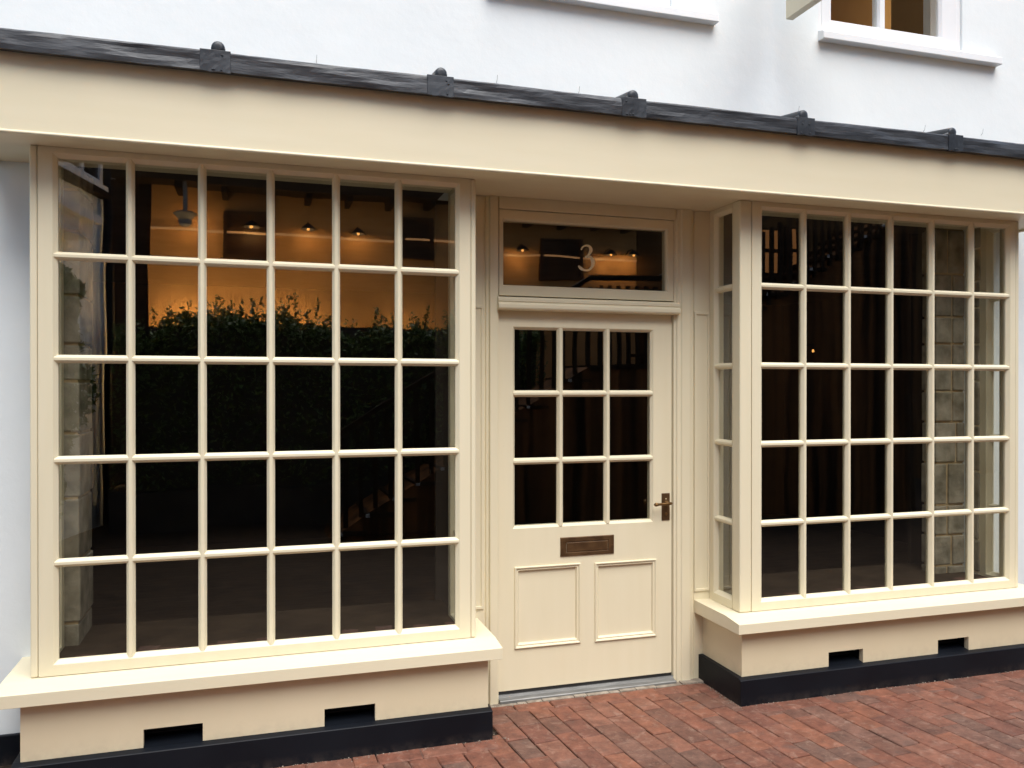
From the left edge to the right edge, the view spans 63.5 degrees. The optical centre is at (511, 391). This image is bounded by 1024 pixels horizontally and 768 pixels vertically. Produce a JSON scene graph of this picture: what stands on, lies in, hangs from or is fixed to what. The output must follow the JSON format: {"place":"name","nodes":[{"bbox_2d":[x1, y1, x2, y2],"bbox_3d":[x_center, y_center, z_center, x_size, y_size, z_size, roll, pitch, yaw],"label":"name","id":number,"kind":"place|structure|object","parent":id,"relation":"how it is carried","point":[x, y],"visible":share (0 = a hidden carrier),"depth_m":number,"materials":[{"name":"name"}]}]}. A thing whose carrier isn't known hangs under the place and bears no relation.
{"place":"outdoors","nodes":[
{"label":"outdoors","id":0,"kind":"place"},
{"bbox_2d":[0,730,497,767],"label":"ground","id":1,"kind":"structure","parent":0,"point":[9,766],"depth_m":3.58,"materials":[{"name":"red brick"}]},
{"bbox_2d":[0,0,1023,765],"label":"shop building","id":2,"kind":"structure","parent":1,"relation":"on","point":[924,64],"depth_m":6.03,"materials":[{"name":"white paint"}]},
{"bbox_2d":[0,145,502,767],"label":"bay window","id":3,"kind":"structure","parent":2,"relation":"attached to","point":[272,687],"depth_m":3.60,"materials":[{"name":"beige paint"}]},
{"bbox_2d":[37,145,470,676],"bbox_3d":[-1.071,0.081,3.667,1.815,2.165,0.067,0,0,-17],"label":"window frame","id":4,"kind":"structure","parent":3,"relation":"in","point":[50,663],"depth_m":3.53,"materials":[{"name":"beige paint"}]},
{"bbox_2d":[0,28,1023,232],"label":"shopfront canopy","id":5,"kind":"object","parent":2,"relation":"attached to","point":[217,100],"visible":1,"depth_m":3.75,"materials":[{"name":"beige paint"}]},
{"bbox_2d":[476,195,709,704],"bbox_3d":[0.409,0.320,4.455,1.470,2.647,0.154,0,0,-17],"label":"shop doorway","id":6,"kind":"structure","parent":2,"relation":"attached to","point":[606,603],"depth_m":4.45,"materials":[{"name":"beige paint"}]},
{"bbox_2d":[498,310,671,691],"bbox_3d":[0.400,0.568,4.453,1.001,1.978,0.054,0,0,-17],"label":"door leaf","id":7,"kind":"structure","parent":6,"relation":"in","point":[582,618],"depth_m":4.44,"materials":[{"name":"beige paint"}]},
{"bbox_2d":[542,0,718,25],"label":"upper window","id":8,"kind":"structure","parent":2,"relation":"in","point":[652,8],"depth_m":4.48,"materials":[{"name":"white paint"}]},
{"bbox_2d":[786,0,821,19],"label":"hanging sign","id":9,"kind":"object","parent":2,"relation":"attached to","point":[795,9],"visible":1,"depth_m":4.47,"materials":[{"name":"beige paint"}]},
{"bbox_2d":[694,200,1023,706],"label":"bay window","id":10,"kind":"structure","parent":2,"relation":"attached to","point":[801,633],"depth_m":4.58,"materials":[{"name":"beige paint"}]},
{"bbox_2d":[751,201,1014,611],"bbox_3d":[2.109,0.078,4.656,1.790,2.165,0.067,0,0,-17],"label":"window frame","id":11,"kind":"structure","parent":10,"relation":"in","point":[1006,579],"depth_m":4.63,"materials":[{"name":"beige paint"}]},
{"bbox_2d":[818,0,1001,66],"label":"upper window","id":12,"kind":"structure","parent":2,"relation":"in","point":[943,42],"depth_m":5.02,"materials":[{"name":"white paint"}]},
{"bbox_2d":[489,678,703,707],"bbox_3d":[0.428,1.626,4.416,1.400,0.055,0.087,0,0,-17],"label":"doorstep bedding","id":13,"kind":"object","parent":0,"point":[692,681],"visible":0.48,"depth_m":4.41,"materials":[{"name":"grey concrete"}]},
{"bbox_2d":[278,670,1023,767],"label":"brick paving","id":14,"kind":"structure","parent":0,"point":[973,722],"depth_m":3.90,"materials":[{"name":"red brick"}]}
]}

